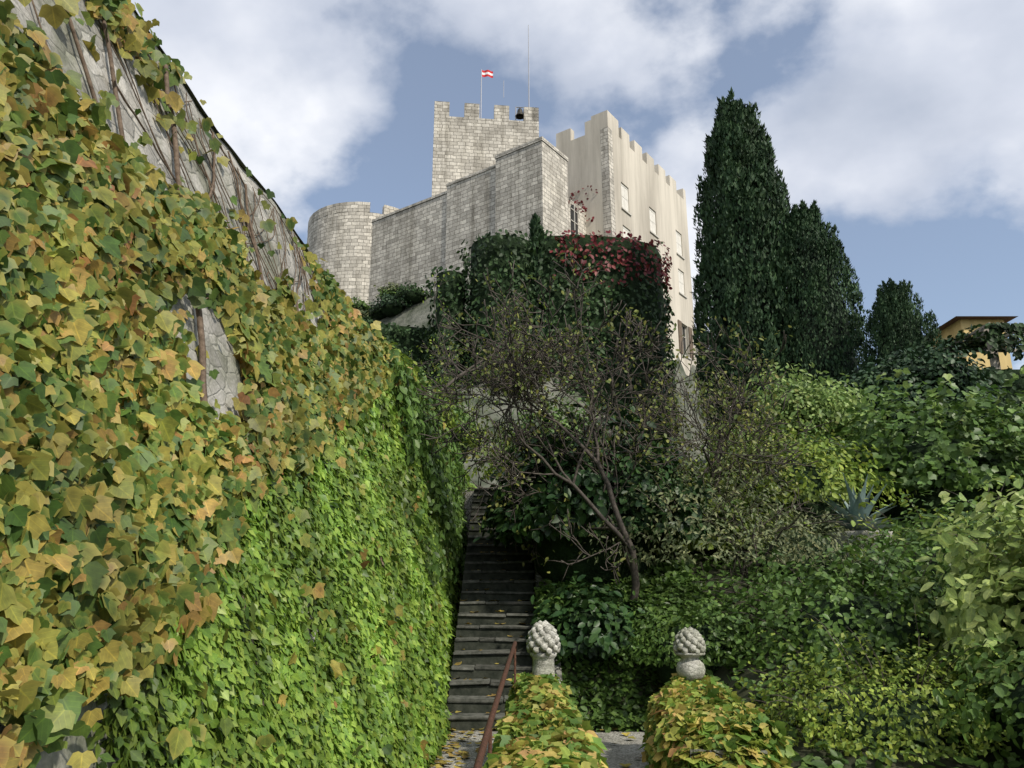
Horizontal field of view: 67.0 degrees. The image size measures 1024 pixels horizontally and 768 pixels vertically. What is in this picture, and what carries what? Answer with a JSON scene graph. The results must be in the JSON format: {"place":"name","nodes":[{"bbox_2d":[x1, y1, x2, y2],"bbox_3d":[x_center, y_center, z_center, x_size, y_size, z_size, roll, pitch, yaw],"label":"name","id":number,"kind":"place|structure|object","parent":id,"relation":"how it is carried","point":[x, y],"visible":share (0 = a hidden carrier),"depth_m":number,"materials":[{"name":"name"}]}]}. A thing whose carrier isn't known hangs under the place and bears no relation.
{"place":"outdoors","nodes":[
{"label":"outdoors","id":0,"kind":"place"},
{"bbox_2d":[0,0,454,767],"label":"vine wall","id":1,"kind":"structure","parent":0,"point":[132,472],"depth_m":2.89,"materials":[{"name":"green plant"}]},
{"bbox_2d":[389,349,468,584],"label":"dark ivy leaves","id":2,"kind":"object","parent":1,"relation":"on","point":[449,507],"visible":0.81,"depth_m":12.38,"materials":[{"name":"green plant"}]},
{"bbox_2d":[307,136,585,309],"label":"castle stone walls","id":3,"kind":"structure","parent":0,"point":[360,248],"depth_m":49.05,"materials":[{"name":"grey stone"}]},
{"bbox_2d":[459,490,473,550],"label":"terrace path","id":4,"kind":"structure","parent":0,"point":[468,496],"depth_m":17.20,"materials":[{"name":"grey stone"}]},
{"bbox_2d":[432,25,538,195],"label":"castle tower","id":5,"kind":"structure","parent":0,"point":[470,142],"depth_m":53.40,"materials":[{"name":"grey stone"}]},
{"bbox_2d":[431,729,650,767],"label":"gravel path","id":6,"kind":"structure","parent":0,"point":[624,750],"depth_m":8.46,"materials":[{"name":"grey gravel"}]},
{"bbox_2d":[447,488,535,730],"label":"stair risers","id":7,"kind":"object","parent":6,"relation":"on","point":[475,690],"visible":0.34,"depth_m":11.96,"materials":[{"name":"grey stone"}]},
{"bbox_2d":[473,641,516,767],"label":"hand rail","id":8,"kind":"object","parent":6,"relation":"on","point":[486,740],"visible":0.93,"depth_m":4.74,"materials":[{"name":"metal"}]},
{"bbox_2d":[429,506,643,767],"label":"fallen leaf litter","id":9,"kind":"object","parent":6,"relation":"on","point":[448,751],"visible":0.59,"depth_m":8.68,"materials":[{"name":"brown plant"}]},
{"bbox_2d":[482,672,608,767],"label":"hedge wall","id":10,"kind":"structure","parent":6,"relation":"on","point":[541,723],"depth_m":5.31,"materials":[{"name":"green plant"}]},
{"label":"urn pedestal blocks","id":11,"kind":"object","parent":6,"relation":"on","visible":0},
{"bbox_2d":[526,620,560,682],"bbox_3d":[0.331,2.831,8.140,0.367,0.665,0.378,0,-15,0],"label":"finial","id":12,"kind":"object","parent":11,"relation":"on","point":[543,643],"visible":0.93,"depth_m":8.04,"materials":[{"name":"stone"}]},
{"bbox_2d":[673,627,705,680],"bbox_3d":[1.857,2.886,8.072,0.347,0.682,0.346,0,-15,0],"label":"finial","id":13,"kind":"object","parent":11,"relation":"on","point":[689,646],"visible":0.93,"depth_m":7.99,"materials":[{"name":"stone"}]},
{"bbox_2d":[367,278,718,488],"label":"castle hill","id":14,"kind":"structure","parent":0,"point":[415,314],"depth_m":36.69,"materials":[{"name":"grey stone"}]},
{"bbox_2d":[351,297,371,310],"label":"castle bank shrub leaves","id":15,"kind":"object","parent":14,"relation":"on","point":[359,302],"depth_m":49.98,"materials":[{"name":"green plant"}]},
{"bbox_2d":[354,307,369,318],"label":"castle bank shrub leaves","id":16,"kind":"object","parent":14,"relation":"on","point":[362,311],"depth_m":48.35,"materials":[{"name":"green plant"}]},
{"bbox_2d":[361,303,386,319],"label":"castle bank shrub leaves","id":17,"kind":"object","parent":14,"relation":"on","point":[372,310],"depth_m":47.24,"materials":[{"name":"green plant"}]},
{"bbox_2d":[378,283,398,300],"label":"castle bank shrub leaves","id":18,"kind":"object","parent":14,"relation":"on","point":[382,292],"depth_m":47.93,"materials":[{"name":"green plant"}]},
{"bbox_2d":[367,293,412,316],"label":"castle bank shrub leaves","id":19,"kind":"object","parent":14,"relation":"on","point":[388,298],"depth_m":46.52,"materials":[{"name":"green plant"}]},
{"bbox_2d":[373,282,409,297],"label":"castle bank shrub leaves","id":20,"kind":"object","parent":14,"relation":"on","point":[391,285],"depth_m":48.08,"materials":[{"name":"green plant"}]},
{"bbox_2d":[364,319,434,380],"bbox_3d":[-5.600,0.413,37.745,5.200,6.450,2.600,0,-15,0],"label":"ivy hedge","id":21,"kind":"object","parent":14,"relation":"on","point":[403,339],"depth_m":37.89,"materials":[{"name":"green plant"}]},
{"bbox_2d":[392,281,431,304],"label":"castle bank shrub leaves","id":22,"kind":"object","parent":14,"relation":"on","point":[401,290],"depth_m":46.43,"materials":[{"name":"green plant"}]},
{"bbox_2d":[425,265,470,389],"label":"ivy leaves","id":23,"kind":"object","parent":14,"relation":"on","point":[446,298],"visible":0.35,"depth_m":36.18,"materials":[{"name":"green plant"}]},
{"bbox_2d":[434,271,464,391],"bbox_3d":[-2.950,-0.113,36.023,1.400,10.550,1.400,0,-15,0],"label":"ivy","id":24,"kind":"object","parent":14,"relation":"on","point":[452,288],"visible":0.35,"depth_m":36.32,"materials":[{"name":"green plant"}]},
{"bbox_2d":[407,272,570,412],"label":"shrub","id":25,"kind":"object","parent":14,"relation":"on","point":[450,382],"depth_m":21.31,"materials":[{"name":"green plant"}]},
{"bbox_2d":[436,380,482,445],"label":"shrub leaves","id":26,"kind":"object","parent":25,"relation":"attached to","point":[459,412],"depth_m":19.33,"materials":[{"name":"green plant"}]},
{"bbox_2d":[443,392,490,463],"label":"shrub leaves","id":27,"kind":"object","parent":25,"relation":"attached to","point":[470,442],"depth_m":21.56,"materials":[{"name":"green plant"}]},
{"bbox_2d":[456,229,541,389],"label":"ivy leaves","id":28,"kind":"object","parent":14,"relation":"on","point":[467,263],"visible":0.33,"depth_m":35.68,"materials":[{"name":"green plant"}]},
{"bbox_2d":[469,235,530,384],"bbox_3d":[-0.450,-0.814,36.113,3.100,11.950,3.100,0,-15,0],"label":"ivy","id":29,"kind":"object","parent":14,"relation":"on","point":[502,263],"visible":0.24,"depth_m":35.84,"materials":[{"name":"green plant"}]},
{"bbox_2d":[524,212,552,376],"bbox_3d":[1.135,-2.463,35.998,2.036,12.068,1.872,0,-15,0],"label":"thin cypress","id":30,"kind":"object","parent":14,"relation":"on","point":[536,229],"depth_m":36.30,"materials":[{"name":"green plant"}]},
{"bbox_2d":[530,229,679,450],"bbox_3d":[4.431,-0.720,37.062,7.446,12.707,5.380,0,-15,0],"label":"ivy","id":31,"kind":"object","parent":14,"relation":"on","point":[668,311],"depth_m":36.12,"materials":[{"name":"green plant"}]},
{"bbox_2d":[556,110,696,375],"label":"castle building","id":32,"kind":"structure","parent":14,"relation":"on","point":[637,194],"depth_m":51.56,"materials":[{"name":"beige paint"}]},
{"bbox_2d":[568,185,597,221],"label":"red wing creeper","id":33,"kind":"object","parent":32,"relation":"attached to","point":[581,201],"visible":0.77,"depth_m":48.88,"materials":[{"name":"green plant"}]},
{"bbox_2d":[690,86,804,462],"bbox_3d":[9.923,-3.638,32.161,5.117,19.296,5.135,0,-15,0],"label":"tall cypress","id":34,"kind":"object","parent":14,"relation":"on","point":[737,140],"depth_m":31.24,"materials":[{"name":"green plant"}]},
{"bbox_2d":[769,199,868,391],"bbox_3d":[11.892,-0.888,29.760,4.234,13.718,4.300,0,-15,0],"label":"cypress","id":35,"kind":"object","parent":14,"relation":"on","point":[804,218],"depth_m":29.36,"materials":[{"name":"green plant"}]},
{"bbox_2d":[859,277,949,375],"bbox_3d":[13.454,1.087,26.156,3.452,9.996,3.502,0,-15,0],"label":"cypress","id":36,"kind":"object","parent":14,"relation":"on","point":[889,291],"depth_m":26.38,"materials":[{"name":"green plant"}]},
{"bbox_2d":[932,319,1012,368],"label":"yellow house","id":37,"kind":"structure","parent":14,"relation":"on","point":[953,329],"depth_m":42.39,"materials":[{"name":"paint"}]},
{"bbox_2d":[926,316,1017,336],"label":"roof","id":38,"kind":"structure","parent":37,"relation":"on","point":[957,318],"depth_m":42.34,"materials":[{"name":"brown"}]},
{"bbox_2d":[944,322,1023,368],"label":"pergola","id":39,"kind":"object","parent":14,"relation":"on","point":[995,361],"visible":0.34,"depth_m":36.10,"materials":[{"name":"brown wood"}]},
{"bbox_2d":[943,324,1021,357],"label":"pergola creeper","id":40,"kind":"object","parent":39,"relation":"hanging from","point":[973,339],"visible":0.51,"depth_m":37.11,"materials":[{"name":"green plant"}]},
{"bbox_2d":[983,322,1023,360],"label":"hanging pergola creeper","id":41,"kind":"object","parent":39,"relation":"hanging from","point":[996,331],"visible":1,"depth_m":34.66,"materials":[{"name":"green plant"}]},
{"bbox_2d":[532,505,561,680],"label":"stair side wall","id":42,"kind":"structure","parent":0,"point":[537,577],"depth_m":12.69,"materials":[{"name":"grey stone"}]},
{"bbox_2d":[131,0,1023,368],"label":"sky","id":43,"kind":"structure","parent":0,"point":[902,121],"materials":[{"name":"blue"}]},
{"bbox_2d":[638,673,798,767],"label":"hedge wall","id":44,"kind":"structure","parent":0,"point":[683,716],"depth_m":5.92,"materials":[{"name":"green plant"}]},
{"bbox_2d":[555,529,1023,767],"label":"garden bank","id":45,"kind":"structure","parent":0,"point":[722,673],"depth_m":8.70,"materials":[{"name":"green plant"}]},
{"bbox_2d":[410,243,679,604],"bbox_3d":[0.529,1.362,12.034,4.332,6.372,4.176,0,-15,0],"label":"bare tree","id":46,"kind":"object","parent":45,"relation":"on","point":[518,367],"depth_m":11.89,"materials":[{"name":"brown plant"}]},
{"bbox_2d":[522,571,644,671],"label":"shrub","id":47,"kind":"object","parent":45,"relation":"on","point":[605,646],"depth_m":10.56,"materials":[{"name":"green plant"}]},
{"bbox_2d":[456,315,726,584],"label":"bare tree branches","id":48,"kind":"object","parent":45,"relation":"on","point":[627,559],"depth_m":12.34,"materials":[{"name":"brown plant"}]},
{"bbox_2d":[473,403,714,587],"bbox_3d":[1.387,2.105,13.322,4.026,3.473,3.776,0,-15,0],"label":"laurel shrub","id":49,"kind":"object","parent":45,"relation":"on","point":[506,530],"depth_m":12.11,"materials":[{"name":"green plant"}]},
{"bbox_2d":[502,417,675,503],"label":"laurel sprays","id":50,"kind":"object","parent":49,"relation":"attached to","point":[557,443],"depth_m":12.68,"materials":[{"name":"green plant"}]},
{"bbox_2d":[533,561,733,732],"bbox_3d":[1.588,3.599,10.976,2.644,2.239,2.710,0,-15,0],"label":"bank ground cover","id":51,"kind":"object","parent":45,"relation":"on","point":[613,718],"visible":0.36,"depth_m":10.45,"materials":[{"name":"green plant"}]},
{"bbox_2d":[614,585,766,668],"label":"shrub leaves","id":52,"kind":"object","parent":45,"relation":"on","point":[637,643],"visible":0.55,"depth_m":9.74,"materials":[{"name":"green plant"}]},
{"bbox_2d":[655,622,726,682],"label":"shrub","id":53,"kind":"object","parent":45,"relation":"on","point":[665,672],"visible":0.2,"depth_m":9.80,"materials":[{"name":"green plant"}]},
{"bbox_2d":[581,440,842,594],"bbox_3d":[2.913,2.588,11.919,3.811,3.362,3.506,0,-15,0],"label":"olive shrub","id":54,"kind":"object","parent":45,"relation":"on","point":[683,553],"depth_m":11.30,"materials":[{"name":"green plant"}]},
{"bbox_2d":[582,428,865,543],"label":"olive sprays","id":55,"kind":"object","parent":54,"relation":"attached to","point":[747,509],"depth_m":11.58,"materials":[{"name":"green plant"}]},
{"bbox_2d":[596,318,840,559],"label":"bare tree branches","id":56,"kind":"object","parent":45,"relation":"on","point":[722,439],"visible":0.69,"depth_m":13.04,"materials":[{"name":"brown plant"}]},
{"bbox_2d":[591,315,846,510],"bbox_3d":[3.616,0.646,13.528,4.796,3.331,5.648,0,-15,0],"label":"shrub","id":57,"kind":"object","parent":56,"relation":"on","point":[739,418],"visible":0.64,"depth_m":13.05,"materials":[{"name":"green plant"}]},
{"bbox_2d":[687,515,752,558],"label":"shrub","id":58,"kind":"object","parent":45,"relation":"on","point":[706,551],"visible":0.02,"depth_m":13.06,"materials":[{"name":"green plant"}]},
{"bbox_2d":[673,472,747,520],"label":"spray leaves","id":59,"kind":"object","parent":58,"relation":"on","point":[733,503],"visible":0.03,"depth_m":13.05,"materials":[{"name":"green plant"}]},
{"bbox_2d":[649,468,813,554],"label":"shrub leaves","id":60,"kind":"object","parent":45,"relation":"on","point":[690,546],"visible":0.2,"depth_m":12.87,"materials":[{"name":"green plant"}]},
{"bbox_2d":[689,359,889,484],"bbox_3d":[6.430,1.921,18.025,5.082,4.729,3.908,7,-17,-25],"label":"bush","id":61,"kind":"object","parent":45,"relation":"on","point":[822,405],"depth_m":17.28,"materials":[{"name":"green plant"}]},
{"bbox_2d":[744,460,846,539],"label":"shrub","id":62,"kind":"object","parent":45,"relation":"on","point":[820,505],"visible":0.12,"depth_m":13.67,"materials":[{"name":"green plant"}]},
{"bbox_2d":[569,476,1023,767],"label":"ground cover leaves","id":63,"kind":"object","parent":45,"relation":"on","point":[813,761],"depth_m":8.37,"materials":[{"name":"green plant"}]},
{"bbox_2d":[710,492,888,572],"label":"shrub leaves","id":64,"kind":"object","parent":45,"relation":"on","point":[818,543],"visible":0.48,"depth_m":11.78,"materials":[{"name":"green plant"}]},
{"bbox_2d":[758,531,847,582],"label":"shrub","id":65,"kind":"object","parent":45,"relation":"on","point":[816,549],"visible":0.13,"depth_m":11.83,"materials":[{"name":"green plant"}]},
{"bbox_2d":[698,408,916,511],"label":"shrub leaves","id":66,"kind":"object","parent":45,"relation":"on","point":[838,489],"visible":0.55,"depth_m":13.67,"materials":[{"name":"green plant"}]},
{"bbox_2d":[770,428,870,501],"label":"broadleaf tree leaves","id":67,"kind":"object","parent":45,"relation":"on","point":[831,440],"visible":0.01,"depth_m":15.39,"materials":[{"name":"green plant"}]},
{"bbox_2d":[691,526,986,678],"bbox_3d":[4.242,3.022,9.723,4.377,2.449,3.728,0,-15,0],"label":"shrub","id":68,"kind":"object","parent":45,"relation":"on","point":[880,637],"depth_m":9.03,"materials":[{"name":"green plant"}]},
{"bbox_2d":[706,514,1009,628],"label":"sprays","id":69,"kind":"object","parent":68,"relation":"attached to","point":[883,589],"depth_m":9.57,"materials":[{"name":"green plant"}]},
{"bbox_2d":[825,530,892,566],"bbox_3d":[5.750,2.883,12.690,1.060,0.880,1.044,0,-15,0],"label":"stone planter","id":70,"kind":"object","parent":45,"relation":"on","point":[849,534],"visible":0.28,"depth_m":12.42,"materials":[{"name":"stone"}]},
{"bbox_2d":[794,472,908,530],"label":"agave plant","id":71,"kind":"object","parent":70,"relation":"on","point":[852,508],"visible":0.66,"depth_m":12.73,"materials":[{"name":"green plant"}]},
{"bbox_2d":[740,634,1012,765],"bbox_3d":[3.667,3.160,7.469,3.074,1.404,2.306,0,-15,0],"label":"bush","id":72,"kind":"object","parent":45,"relation":"on","point":[813,726],"depth_m":7.04,"materials":[{"name":"green plant"}]},
{"bbox_2d":[729,604,999,721],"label":"low yellow sprays","id":73,"kind":"object","parent":72,"relation":"on","point":[900,693],"depth_m":7.39,"materials":[{"name":"plant"}]},
{"bbox_2d":[776,375,1023,530],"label":"shrub","id":74,"kind":"object","parent":45,"relation":"on","point":[927,464],"depth_m":14.94,"materials":[{"name":"green plant"}]},
{"bbox_2d":[816,367,1023,463],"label":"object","id":75,"kind":"object","parent":74,"relation":"on","point":[969,403],"depth_m":15.41,"materials":[{"name":"green plant"}]},
{"bbox_2d":[799,473,1023,608],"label":"shrub leaves","id":76,"kind":"object","parent":45,"relation":"on","point":[911,537],"visible":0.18,"depth_m":10.86,"materials":[{"name":"green plant"}]},
{"bbox_2d":[825,338,1003,446],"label":"bush","id":77,"kind":"object","parent":45,"relation":"on","point":[929,370],"visible":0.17,"depth_m":19.25,"materials":[{"name":"green plant"}]},
{"bbox_2d":[835,475,1023,560],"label":"spray leaves","id":78,"kind":"object","parent":45,"relation":"on","point":[863,504],"visible":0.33,"depth_m":11.53,"materials":[{"name":"green plant"}]},
{"bbox_2d":[897,542,1007,611],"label":"shrub","id":79,"kind":"object","parent":45,"relation":"on","point":[933,570],"visible":0.01,"depth_m":10.85,"materials":[{"name":"green plant"}]},
{"bbox_2d":[948,407,1023,464],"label":"shrub leaves","id":80,"kind":"object","parent":45,"relation":"on","point":[1012,422],"visible":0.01,"depth_m":17.61,"materials":[{"name":"green plant"}]},
{"bbox_2d":[967,365,1023,411],"bbox_3d":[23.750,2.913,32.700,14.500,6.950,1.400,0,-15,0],"label":"shrub","id":81,"kind":"object","parent":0,"point":[1007,372],"depth_m":32.78,"materials":[{"name":"green plant"}]},
{"bbox_2d":[980,395,1016,436],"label":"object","id":82,"kind":"object","parent":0,"point":[994,411],"depth_m":23.17,"materials":[{"name":"green plant"}]},
{"label":"ground","id":83,"kind":"structure","parent":0,"visible":0},
{"bbox_2d":[0,0,426,767],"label":"retaining wall","id":84,"kind":"structure","parent":83,"relation":"on","point":[222,386],"depth_m":4.25,"materials":[{"name":"stone"}]},
{"bbox_2d":[134,10,322,271],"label":"terrace top","id":85,"kind":"structure","parent":84,"relation":"on","point":[205,115],"depth_m":5.75,"materials":[{"name":"grey stone"}]},
{"bbox_2d":[384,337,422,386],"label":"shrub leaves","id":86,"kind":"object","parent":85,"relation":"on","point":[414,371],"visible":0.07,"depth_m":12.78,"materials":[{"name":"green plant"}]},
{"bbox_2d":[408,363,447,414],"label":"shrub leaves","id":87,"kind":"object","parent":85,"relation":"on","point":[422,373],"visible":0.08,"depth_m":14.66,"materials":[{"name":"green plant"}]},
{"bbox_2d":[424,382,460,433],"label":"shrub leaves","id":88,"kind":"object","parent":85,"relation":"on","point":[450,422],"visible":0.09,"depth_m":16.92,"materials":[{"name":"green plant"}]},
{"bbox_2d":[85,381,476,767],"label":"wall creeper leaves","id":89,"kind":"object","parent":83,"relation":"on","point":[375,722],"visible":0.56,"depth_m":4.78,"materials":[{"name":"green plant"}]},
{"bbox_2d":[898,477,1023,691],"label":"pale shrub","id":90,"kind":"object","parent":83,"relation":"on","point":[980,615],"depth_m":7.85,"materials":[{"name":"green plant"}]},
{"bbox_2d":[892,486,1023,618],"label":"pale sprays","id":91,"kind":"object","parent":90,"relation":"attached to","point":[956,513],"depth_m":8.45,"materials":[{"name":"green plant"}]},
{"bbox_2d":[927,636,1023,761],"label":"bush","id":92,"kind":"object","parent":83,"relation":"on","point":[966,713],"depth_m":6.61,"materials":[{"name":"green plant"}]},
{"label":"shrub","id":93,"kind":"object","parent":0,"visible":0},
{"bbox_2d":[474,381,615,473],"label":"shrub leaves","id":94,"kind":"object","parent":93,"relation":"on","point":[565,418],"visible":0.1,"depth_m":16.30,"materials":[{"name":"green plant"}]},
{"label":"shrub","id":95,"kind":"object","parent":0,"visible":0},
{"bbox_2d":[464,409,586,480],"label":"shrub leaves","id":96,"kind":"object","parent":95,"relation":"attached to","point":[490,470],"visible":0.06,"depth_m":19.54,"materials":[{"name":"green plant"}]}
]}

